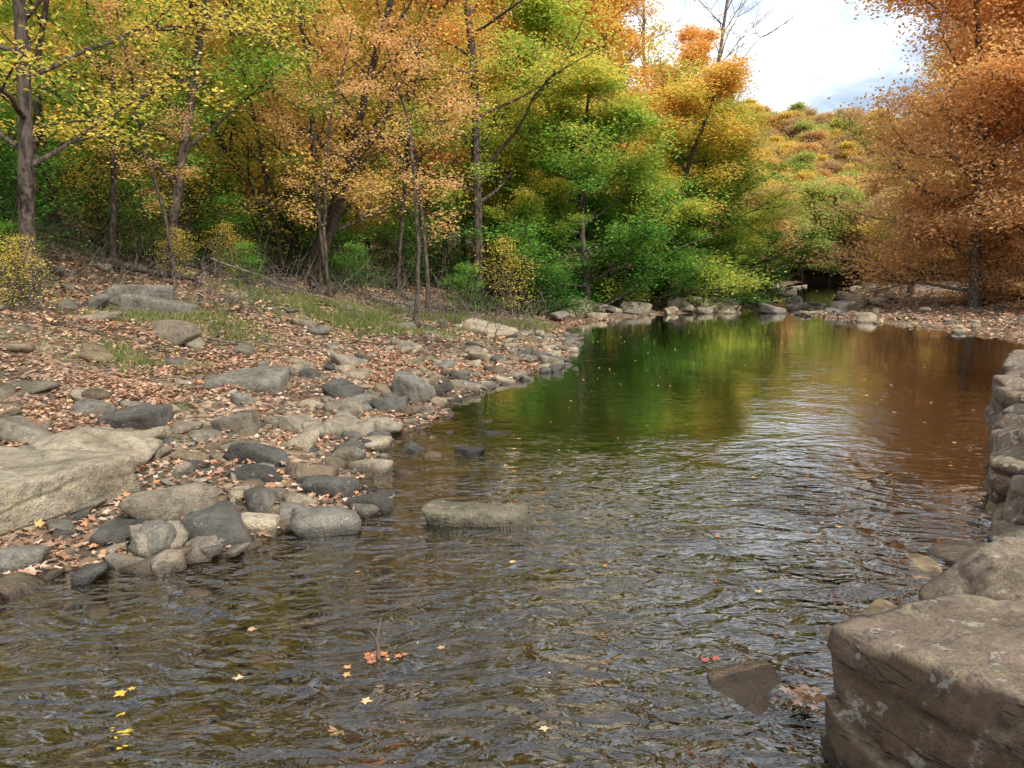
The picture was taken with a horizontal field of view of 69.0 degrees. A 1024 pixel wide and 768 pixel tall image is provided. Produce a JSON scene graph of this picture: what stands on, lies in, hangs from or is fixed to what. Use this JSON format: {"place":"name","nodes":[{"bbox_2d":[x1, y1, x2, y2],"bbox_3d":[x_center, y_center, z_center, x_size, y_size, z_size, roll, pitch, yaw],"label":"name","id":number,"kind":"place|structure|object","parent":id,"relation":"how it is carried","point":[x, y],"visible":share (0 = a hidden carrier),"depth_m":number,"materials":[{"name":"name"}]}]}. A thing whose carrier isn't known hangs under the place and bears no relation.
{"place":"outdoors","nodes":[
{"label":"outdoors","id":0,"kind":"place"},
{"bbox_2d":[0,142,1023,767],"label":"ground","id":1,"kind":"structure","parent":0,"point":[190,688],"depth_m":4.69,"materials":[{"name":"soil"}]},
{"bbox_2d":[0,545,52,575],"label":"river rock","id":2,"kind":"object","parent":1,"relation":"on","point":[16,558],"visible":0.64,"depth_m":4.93,"materials":[{"name":"stone"}]},
{"bbox_2d":[0,415,53,445],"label":"river rock","id":3,"kind":"object","parent":1,"relation":"on","point":[18,429],"visible":0.59,"depth_m":7.42,"materials":[{"name":"stone"}]},
{"bbox_2d":[0,229,71,310],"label":"spicebush","id":4,"kind":"object","parent":1,"relation":"on","point":[14,281],"visible":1,"depth_m":13.85,"materials":[{"name":"yellow plant"}]},
{"bbox_2d":[0,110,103,258],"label":"shrub","id":5,"kind":"object","parent":1,"relation":"on","point":[11,160],"visible":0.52,"depth_m":17.91,"materials":[{"name":"green plant"}]},
{"bbox_2d":[0,99,107,236],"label":"shrub","id":6,"kind":"object","parent":1,"relation":"on","point":[12,113],"visible":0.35,"depth_m":20.29,"materials":[{"name":"green plant"}]},
{"bbox_2d":[0,446,140,538],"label":"flat boulder","id":7,"kind":"object","parent":1,"relation":"on","point":[45,484],"visible":0.65,"depth_m":5.78,"materials":[{"name":"stone"}]},
{"bbox_2d":[1,38,141,103],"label":"maple tree","id":8,"kind":"object","parent":1,"relation":"on","point":[77,74],"visible":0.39,"depth_m":19.67,"materials":[{"name":"yellow plant"}]},
{"bbox_2d":[1,139,163,254],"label":"spicebush","id":9,"kind":"object","parent":1,"relation":"on","point":[96,193],"visible":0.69,"depth_m":21.88,"materials":[{"name":"green plant"}]},
{"bbox_2d":[68,398,115,417],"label":"river rock","id":10,"kind":"object","parent":1,"relation":"on","point":[88,406],"visible":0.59,"depth_m":8.78,"materials":[{"name":"stone"}]},
{"bbox_2d":[30,427,162,469],"bbox_3d":[-3.945,0.690,7.033,1.102,0.522,0.642,-1,9,-9],"label":"river rock","id":11,"kind":"object","parent":1,"relation":"on","point":[142,449],"visible":0.4,"depth_m":6.98,"materials":[{"name":"stone"}]},
{"bbox_2d":[0,0,200,207],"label":"slender tree","id":12,"kind":"object","parent":1,"relation":"on","point":[37,104],"visible":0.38,"depth_m":17.57,"materials":[{"name":"yellow plant"}]},
{"bbox_2d":[0,0,216,258],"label":"slender tree","id":13,"kind":"object","parent":1,"relation":"on","point":[112,250],"visible":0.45,"depth_m":19.58,"materials":[{"name":"yellow plant"}]},
{"bbox_2d":[0,0,221,245],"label":"slender tree","id":14,"kind":"object","parent":1,"relation":"on","point":[83,16],"visible":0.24,"depth_m":22.95,"materials":[{"name":"yellow plant"}]},
{"bbox_2d":[10,327,223,381],"bbox_3d":[-6.138,-0.517,11.780,2.969,0.879,2.748,3,9,20],"label":"grass patch","id":15,"kind":"object","parent":1,"relation":"on","point":[127,358],"visible":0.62,"depth_m":11.90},
{"bbox_2d":[89,518,150,546],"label":"river rock","id":16,"kind":"object","parent":1,"relation":"on","point":[115,531],"visible":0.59,"depth_m":5.36,"materials":[{"name":"stone"}]},
{"bbox_2d":[0,0,240,237],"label":"maple tree","id":17,"kind":"object","parent":1,"relation":"on","point":[45,142],"visible":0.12,"depth_m":24.51,"materials":[{"name":"yellow plant"}]},
{"bbox_2d":[61,172,206,263],"bbox_3d":[-11.077,-4.620,21.597,4.042,2.938,2.994,-4,10,-22],"label":"shrub","id":18,"kind":"object","parent":1,"relation":"on","point":[127,214],"visible":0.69,"depth_m":21.39,"materials":[{"name":"green plant"}]},
{"bbox_2d":[97,404,174,429],"bbox_3d":[-4.266,0.439,8.453,0.650,0.383,0.587,3,9,17],"label":"river rock","id":19,"kind":"object","parent":1,"relation":"on","point":[142,417],"visible":0.59,"depth_m":8.28,"materials":[{"name":"stone"}]},
{"bbox_2d":[0,0,278,252],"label":"tall beech tree","id":20,"kind":"object","parent":1,"relation":"on","point":[126,83],"visible":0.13,"depth_m":27.25,"materials":[{"name":"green plant"}]},
{"bbox_2d":[104,284,174,305],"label":"river rock","id":21,"kind":"object","parent":1,"relation":"on","point":[160,291],"visible":0.54,"depth_m":15.95,"materials":[{"name":"stone"}]},
{"bbox_2d":[73,0,210,285],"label":"maple sapling","id":22,"kind":"object","parent":1,"relation":"on","point":[157,203],"visible":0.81,"depth_m":17.51,"materials":[{"name":"yellow plant"}]},
{"bbox_2d":[60,229,228,274],"bbox_3d":[-10.877,-3.948,22.358,4.636,1.380,0.423,-3,9,-17],"label":"fallen log","id":23,"kind":"object","parent":1,"relation":"on","point":[194,265],"visible":0.58,"depth_m":22.15,"materials":[{"name":"brown wood"}]},
{"bbox_2d":[126,520,176,555],"bbox_3d":[-2.548,1.130,5.264,0.330,0.304,0.305,2,9,11],"label":"river rock","id":24,"kind":"object","parent":1,"relation":"on","point":[161,536],"visible":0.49,"depth_m":5.16,"materials":[{"name":"stone"}]},
{"bbox_2d":[117,294,199,315],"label":"river rock","id":25,"kind":"object","parent":1,"relation":"on","point":[130,302],"visible":0.49,"depth_m":14.97,"materials":[{"name":"stone"}]},
{"bbox_2d":[100,256,226,284],"bbox_3d":[-8.917,-2.847,18.786,3.558,0.749,0.600,2,9,13],"label":"fallen log","id":26,"kind":"object","parent":1,"relation":"on","point":[139,268],"visible":0.88,"depth_m":18.81,"materials":[{"name":"brown wood"}]},
{"bbox_2d":[7,292,323,358],"bbox_3d":[-6.815,-1.221,15.005,6.190,1.328,4.140,0,9,0],"label":"grass patch","id":27,"kind":"object","parent":1,"relation":"on","point":[186,317],"visible":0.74,"depth_m":14.79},
{"bbox_2d":[0,0,332,304],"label":"maple tree","id":28,"kind":"object","parent":1,"relation":"on","point":[22,107],"visible":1,"depth_m":14.68,"materials":[{"name":"yellow plant"}]},
{"bbox_2d":[118,483,219,521],"bbox_3d":[-2.670,0.965,5.846,0.711,0.350,0.500,-4,10,-24],"label":"river rock","id":29,"kind":"object","parent":1,"relation":"on","point":[171,503],"visible":0.69,"depth_m":5.69,"materials":[{"name":"stone"}]},
{"bbox_2d":[0,0,347,271],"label":"maple tree","id":30,"kind":"object","parent":1,"relation":"on","point":[185,146],"visible":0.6,"depth_m":20.15,"materials":[{"name":"yellow plant"}]},
{"bbox_2d":[148,320,201,345],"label":"river rock","id":31,"kind":"object","parent":1,"relation":"on","point":[177,332],"visible":0.82,"depth_m":13.36,"materials":[{"name":"stone"}]},
{"bbox_2d":[131,146,275,262],"bbox_3d":[-11.339,-6.383,27.387,6.063,4.408,4.490,2,9,11],"label":"shrub","id":32,"kind":"object","parent":1,"relation":"on","point":[224,184],"visible":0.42,"depth_m":26.64,"materials":[{"name":"green plant"}]},
{"bbox_2d":[86,0,336,277],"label":"slender tree","id":33,"kind":"object","parent":1,"relation":"on","point":[276,233],"visible":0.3,"depth_m":25.54,"materials":[{"name":"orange plant"}]},
{"bbox_2d":[180,499,253,548],"bbox_3d":[-2.182,1.103,5.536,0.630,0.368,0.484,5,10,31],"label":"river rock","id":34,"kind":"object","parent":1,"relation":"on","point":[223,522],"visible":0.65,"depth_m":5.43,"materials":[{"name":"stone"}]},
{"bbox_2d":[179,191,279,273],"bbox_3d":[-9.444,-4.899,24.912,4.042,2.938,2.994,6,11,33],"label":"shrub","id":35,"kind":"object","parent":1,"relation":"on","point":[236,218],"visible":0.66,"depth_m":24.38,"materials":[{"name":"green plant"}]},
{"bbox_2d":[200,217,259,275],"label":"spicebush","id":36,"kind":"object","parent":1,"relation":"on","point":[227,234],"visible":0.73,"depth_m":22.84,"materials":[{"name":"yellow plant"}]},
{"bbox_2d":[210,411,260,435],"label":"river rock","id":37,"kind":"object","parent":1,"relation":"on","point":[240,423],"visible":0.54,"depth_m":8.32,"materials":[{"name":"stone"}]},
{"bbox_2d":[215,240,274,286],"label":"shrub","id":38,"kind":"object","parent":1,"relation":"on","point":[247,257],"visible":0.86,"depth_m":20.26,"materials":[{"name":"green plant"}]},
{"bbox_2d":[202,365,289,395],"bbox_3d":[-3.689,0.030,10.418,1.033,0.512,0.767,0,9,0],"label":"river rock","id":39,"kind":"object","parent":1,"relation":"on","point":[273,379],"visible":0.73,"depth_m":10.14,"materials":[{"name":"stone"}]},
{"bbox_2d":[0,256,499,406],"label":"bank stones","id":40,"kind":"object","parent":1,"relation":"on","point":[89,350],"visible":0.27,"depth_m":14.96,"materials":[{"name":"stone"}]},
{"bbox_2d":[95,0,411,261],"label":"maple tree","id":41,"kind":"object","parent":1,"relation":"on","point":[239,148],"visible":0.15,"depth_m":29.08,"materials":[{"name":"orange plant"}]},
{"bbox_2d":[223,442,289,466],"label":"river rock","id":42,"kind":"object","parent":1,"relation":"on","point":[255,452],"visible":0.7,"depth_m":7.15,"materials":[{"name":"stone"}]},
{"bbox_2d":[0,302,537,574],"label":"leaf litter","id":43,"kind":"object","parent":1,"relation":"on","point":[149,385],"visible":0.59,"depth_m":9.92,"materials":[{"name":"brown plant"}]},
{"bbox_2d":[0,188,558,335],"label":"brush tangle","id":44,"kind":"object","parent":1,"relation":"on","point":[318,286],"visible":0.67,"depth_m":21.02,"materials":[{"name":"brown plant"}]},
{"bbox_2d":[0,319,583,600],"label":"shore stones","id":45,"kind":"object","parent":1,"relation":"on","point":[299,516],"visible":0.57,"depth_m":7.34,"materials":[{"name":"stone"}]},
{"bbox_2d":[0,223,612,378],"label":"leaf litter","id":46,"kind":"object","parent":1,"relation":"on","point":[520,340],"visible":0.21,"depth_m":17.61,"materials":[{"name":"brown plant"}]},
{"bbox_2d":[218,0,397,284],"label":"slender tree","id":47,"kind":"object","parent":1,"relation":"on","point":[312,125],"visible":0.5,"depth_m":22.52,"materials":[{"name":"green plant"}]},
{"bbox_2d":[286,462,339,480],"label":"river rock","id":48,"kind":"object","parent":1,"relation":"on","point":[296,469],"visible":0.65,"depth_m":6.89,"materials":[{"name":"stone"}]},
{"bbox_2d":[243,174,396,275],"bbox_3d":[-7.241,-6.128,29.363,4.490,4.408,6.063,5,10,29],"label":"shrub","id":49,"kind":"object","parent":1,"relation":"on","point":[311,196],"visible":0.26,"depth_m":28.73,"materials":[{"name":"green plant"}]},
{"bbox_2d":[255,10,397,297],"bbox_3d":[-5.031,-5.946,20.525,3.912,7.658,3.280,8,12,40],"label":"maple sapling","id":50,"kind":"object","parent":1,"relation":"on","point":[348,91],"visible":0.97,"depth_m":20.07,"materials":[{"name":"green plant"}]},
{"bbox_2d":[281,203,382,282],"bbox_3d":[-6.504,-4.903,26.774,3.368,3.306,4.547,-3,9,-18],"label":"shrub","id":51,"kind":"object","parent":1,"relation":"on","point":[343,235],"visible":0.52,"depth_m":26.94,"materials":[{"name":"green plant"}]},
{"bbox_2d":[301,474,364,498],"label":"river rock","id":52,"kind":"object","parent":1,"relation":"on","point":[330,485],"visible":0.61,"depth_m":6.42,"materials":[{"name":"stone"}]},
{"bbox_2d":[135,270,545,347],"bbox_3d":[-4.255,-1.979,19.196,10.289,1.960,6.997,0,9,0],"label":"grass patch","id":53,"kind":"object","parent":1,"relation":"on","point":[341,318],"visible":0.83,"depth_m":18.52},
{"bbox_2d":[321,378,364,398],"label":"river rock","id":54,"kind":"object","parent":1,"relation":"on","point":[336,388],"visible":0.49,"depth_m":10.72,"materials":[{"name":"stone"}]},
{"bbox_2d":[324,398,363,417],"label":"river rock","id":55,"kind":"object","parent":1,"relation":"on","point":[354,406],"visible":0.57,"depth_m":9.72,"materials":[{"name":"stone"}]},
{"bbox_2d":[321,415,374,438],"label":"river rock","id":56,"kind":"object","parent":1,"relation":"on","point":[336,426],"visible":0.5,"depth_m":8.68,"materials":[{"name":"stone"}]},
{"bbox_2d":[318,240,394,294],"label":"shrub","id":57,"kind":"object","parent":1,"relation":"on","point":[347,260],"visible":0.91,"depth_m":23.35,"materials":[{"name":"green plant"}]},
{"bbox_2d":[199,0,539,282],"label":"maple tree","id":58,"kind":"object","parent":1,"relation":"on","point":[334,211],"visible":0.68,"depth_m":24.15,"materials":[{"name":"orange plant"}]},
{"bbox_2d":[346,490,394,513],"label":"river rock","id":59,"kind":"object","parent":1,"relation":"on","point":[382,501],"visible":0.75,"depth_m":6.16,"materials":[{"name":"stone"}]},
{"bbox_2d":[257,1,506,280],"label":"maple tree","id":60,"kind":"object","parent":1,"relation":"on","point":[428,155],"visible":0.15,"depth_m":33.11,"materials":[{"name":"orange plant"}]},
{"bbox_2d":[350,196,455,289],"bbox_3d":[-4.113,-5.417,29.682,4.116,4.040,5.558,1,9,7],"label":"shrub","id":61,"kind":"object","parent":1,"relation":"on","point":[377,230],"visible":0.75,"depth_m":28.98,"materials":[{"name":"green plant"}]},
{"bbox_2d":[338,7,488,320],"bbox_3d":[-2.851,-5.884,20.739,3.858,9.010,4.603,-6,11,-34],"label":"maple sapling","id":62,"kind":"object","parent":1,"relation":"on","point":[413,173],"visible":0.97,"depth_m":20.79,"materials":[{"name":"orange plant"}]},
{"bbox_2d":[392,370,435,401],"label":"river rock","id":63,"kind":"object","parent":1,"relation":"on","point":[408,385],"visible":0.57,"depth_m":11.13,"materials":[{"name":"stone"}]},
{"bbox_2d":[0,412,830,767],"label":"streambed stones","id":64,"kind":"object","parent":1,"relation":"on","point":[432,752],"visible":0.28,"depth_m":3.95,"materials":[{"name":"stone"}]},
{"bbox_2d":[322,0,515,312],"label":"slender tree","id":65,"kind":"object","parent":1,"relation":"on","point":[422,221],"visible":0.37,"depth_m":26.23,"materials":[{"name":"orange plant"}]},
{"bbox_2d":[322,0,539,296],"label":"slender tree","id":66,"kind":"object","parent":1,"relation":"on","point":[403,192],"visible":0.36,"depth_m":25.74,"materials":[{"name":"orange plant"}]},
{"bbox_2d":[342,287,559,332],"bbox_3d":[-2.306,-2.397,23.887,7.700,1.405,5.616,0,9,0],"label":"grass patch","id":67,"kind":"object","parent":1,"relation":"on","point":[466,316],"visible":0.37,"depth_m":23.65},
{"bbox_2d":[390,197,513,290],"bbox_3d":[-2.493,-5.730,31.443,6.063,4.408,4.490,2,9,14],"label":"shrub","id":68,"kind":"object","parent":1,"relation":"on","point":[443,242],"visible":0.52,"depth_m":31.56,"materials":[{"name":"green plant"}]},
{"bbox_2d":[434,261,508,314],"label":"shrub","id":69,"kind":"object","parent":1,"relation":"on","point":[456,280],"visible":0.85,"depth_m":26.59,"materials":[{"name":"green plant"}]},
{"bbox_2d":[308,0,639,308],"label":"tall beech tree","id":70,"kind":"object","parent":1,"relation":"on","point":[477,193],"visible":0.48,"depth_m":28.97,"materials":[{"name":"orange plant"}]},
{"bbox_2d":[421,500,536,537],"bbox_3d":[-0.266,1.115,5.993,0.925,0.288,0.374,0,9,0],"label":"midstream rock","id":71,"kind":"object","parent":1,"relation":"on","point":[438,514],"visible":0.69,"depth_m":5.84,"materials":[{"name":"stone"}]},
{"bbox_2d":[461,317,518,335],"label":"river rock","id":72,"kind":"object","parent":1,"relation":"on","point":[470,325],"visible":0.62,"depth_m":20.65,"materials":[{"name":"stone"}]},
{"bbox_2d":[0,0,1015,281],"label":"distant forest","id":73,"kind":"object","parent":1,"relation":"on","point":[800,132],"visible":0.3,"depth_m":37.81,"materials":[{"name":"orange plant"}]},
{"bbox_2d":[470,230,554,316],"bbox_3d":[-0.061,-3.883,27.476,3.381,3.451,3.665,-4,10,-24],"label":"spicebush","id":74,"kind":"object","parent":1,"relation":"on","point":[504,241],"visible":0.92,"depth_m":27.15,"materials":[{"name":"yellow plant"}]},
{"bbox_2d":[426,43,637,294],"bbox_3d":[1.777,-9.150,35.697,10.710,13.052,12.994,8,12,40],"label":"beech tree","id":75,"kind":"object","parent":1,"relation":"on","point":[509,116],"visible":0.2,"depth_m":33.32,"materials":[{"name":"green plant"}]},
{"bbox_2d":[465,165,609,313],"bbox_3d":[0.715,-5.429,30.560,5.890,7.179,7.146,3,9,21],"label":"beech tree","id":76,"kind":"object","parent":1,"relation":"on","point":[563,206],"visible":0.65,"depth_m":29.99,"materials":[{"name":"green plant"}]},
{"bbox_2d":[455,0,631,217],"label":"maple tree","id":77,"kind":"object","parent":1,"relation":"on","point":[604,20],"visible":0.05,"depth_m":37.66,"materials":[{"name":"orange plant"}]},
{"bbox_2d":[420,44,728,318],"bbox_3d":[1.942,-7.363,31.084,12.994,13.052,10.710,-3,9,-17],"label":"beech tree","id":78,"kind":"object","parent":1,"relation":"on","point":[619,117],"visible":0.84,"depth_m":29.60,"materials":[{"name":"green plant"}]},
{"bbox_2d":[519,0,720,281],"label":"maple tree","id":79,"kind":"object","parent":1,"relation":"on","point":[637,50],"visible":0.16,"depth_m":39.01,"materials":[{"name":"orange plant"}]},
{"bbox_2d":[562,144,727,307],"bbox_3d":[6.255,-6.789,35.721,7.497,9.136,9.096,-5,10,-28],"label":"beech tree","id":80,"kind":"object","parent":1,"relation":"on","point":[688,271],"visible":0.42,"depth_m":34.15,"materials":[{"name":"green plant"}]},
{"bbox_2d":[608,21,730,288],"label":"maple tree","id":81,"kind":"object","parent":1,"relation":"on","point":[701,46],"visible":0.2,"depth_m":47.31,"materials":[{"name":"orange plant"}]},
{"bbox_2d":[566,49,818,309],"bbox_3d":[8.318,-9.152,35.723,11.163,11.782,12.272,7,11,36],"label":"maple tree","id":82,"kind":"object","parent":1,"relation":"on","point":[721,79],"visible":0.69,"depth_m":33.68,"materials":[{"name":"green plant"}]},
{"bbox_2d":[630,121,822,294],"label":"maple tree","id":83,"kind":"object","parent":1,"relation":"on","point":[732,266],"visible":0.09,"depth_m":54.67,"materials":[{"name":"green plant"}]},
{"bbox_2d":[606,77,849,309],"bbox_3d":[10.076,-8.773,38.205,11.245,13.705,13.643,-5,10,-30],"label":"beech tree","id":84,"kind":"object","parent":1,"relation":"on","point":[731,191],"visible":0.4,"depth_m":37.55,"materials":[{"name":"green plant"}]},
{"bbox_2d":[656,0,800,283],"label":"bare tree","id":85,"kind":"object","parent":1,"relation":"on","point":[721,45],"visible":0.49,"depth_m":51.66,"materials":[{"name":"grey plant"}]},
{"bbox_2d":[547,282,911,322],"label":"riffle stones","id":86,"kind":"object","parent":1,"relation":"on","point":[839,308],"visible":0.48,"depth_m":33.78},
{"bbox_2d":[658,124,810,296],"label":"maple tree","id":87,"kind":"object","parent":1,"relation":"on","point":[757,218],"visible":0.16,"depth_m":45.62,"materials":[{"name":"green plant"}]},
{"bbox_2d":[707,659,815,736],"bbox_3d":[1.125,1.538,3.582,0.509,0.188,0.399,-4,10,-21],"label":"half sunken rock","id":88,"kind":"object","parent":1,"relation":"on","point":[749,686],"visible":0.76,"depth_m":3.54,"materials":[{"name":"stone"}]},
{"bbox_2d":[786,0,1023,307],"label":"sycamore tree","id":89,"kind":"object","parent":1,"relation":"on","point":[928,233],"visible":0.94,"depth_m":31.29,"materials":[{"name":"orange plant"}]},
{"bbox_2d":[794,289,1023,341],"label":"leaf litter","id":90,"kind":"object","parent":1,"relation":"on","point":[988,311],"visible":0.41,"depth_m":29.08,"materials":[{"name":"brown plant"}]},
{"bbox_2d":[817,20,1001,296],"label":"maple tree","id":91,"kind":"object","parent":1,"relation":"on","point":[842,120],"visible":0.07,"depth_m":50.51,"materials":[{"name":"orange plant"}]},
{"bbox_2d":[808,296,1023,334],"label":"gravel bar stones","id":92,"kind":"object","parent":1,"relation":"on","point":[928,309],"visible":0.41,"depth_m":29.81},
{"bbox_2d":[819,593,1023,767],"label":"ledge boulder","id":93,"kind":"object","parent":1,"relation":"on","point":[936,682],"visible":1,"depth_m":2.85,"materials":[{"name":"stone"}]},
{"bbox_2d":[830,0,1023,305],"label":"sycamore tree","id":94,"kind":"object","parent":1,"relation":"on","point":[912,266],"visible":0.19,"depth_m":35.02,"materials":[{"name":"orange plant"}]},
{"bbox_2d":[835,15,1023,298],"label":"sycamore tree","id":95,"kind":"object","parent":1,"relation":"on","point":[922,258],"visible":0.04,"depth_m":42.10,"materials":[{"name":"orange plant"}]},
{"bbox_2d":[926,540,989,565],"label":"ledge boulder","id":96,"kind":"object","parent":1,"relation":"on","point":[951,553],"visible":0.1,"depth_m":5.26,"materials":[{"name":"stone"}]},
{"bbox_2d":[916,2,1023,304],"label":"sycamore tree","id":97,"kind":"object","parent":1,"relation":"on","point":[989,262],"visible":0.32,"depth_m":32.42,"materials":[{"name":"orange plant"}]},
{"bbox_2d":[954,163,1023,311],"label":"sycamore tree","id":98,"kind":"object","parent":1,"relation":"on","point":[1014,282],"visible":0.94,"depth_m":30.31,"materials":[{"name":"orange plant"}]},
{"bbox_2d":[987,443,1023,504],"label":"ledge boulder","id":99,"kind":"object","parent":1,"relation":"on","point":[1005,464],"visible":0.45,"depth_m":6.33,"materials":[{"name":"stone"}]},
{"bbox_2d":[988,475,1023,541],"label":"ledge boulder","id":100,"kind":"object","parent":1,"relation":"on","point":[1008,518],"visible":0.54,"depth_m":5.53,"materials":[{"name":"stone"}]},
{"bbox_2d":[0,281,1023,767],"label":"creek water","id":101,"kind":"structure","parent":0,"point":[918,381],"depth_m":7.92,"materials":[{"name":"liquid"}]},
{"bbox_2d":[156,0,1018,156],"label":"sky","id":102,"kind":"structure","parent":0,"point":[832,55],"materials":[{"name":"white"}]},
{"bbox_2d":[918,536,1023,602],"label":"ledge boulder","id":103,"kind":"object","parent":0,"point":[993,570],"visible":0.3,"depth_m":4.22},
{"bbox_2d":[984,386,1023,425],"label":"ledge boulder","id":104,"kind":"object","parent":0,"point":[1003,398],"visible":0.41,"depth_m":9.53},
{"bbox_2d":[989,427,1023,453],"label":"ledge boulder","id":105,"kind":"object","parent":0,"point":[1000,439],"visible":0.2,"depth_m":7.50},
{"bbox_2d":[992,403,1023,430],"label":"ledge boulder","id":106,"kind":"object","parent":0,"point":[1012,415],"visible":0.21,"depth_m":8.46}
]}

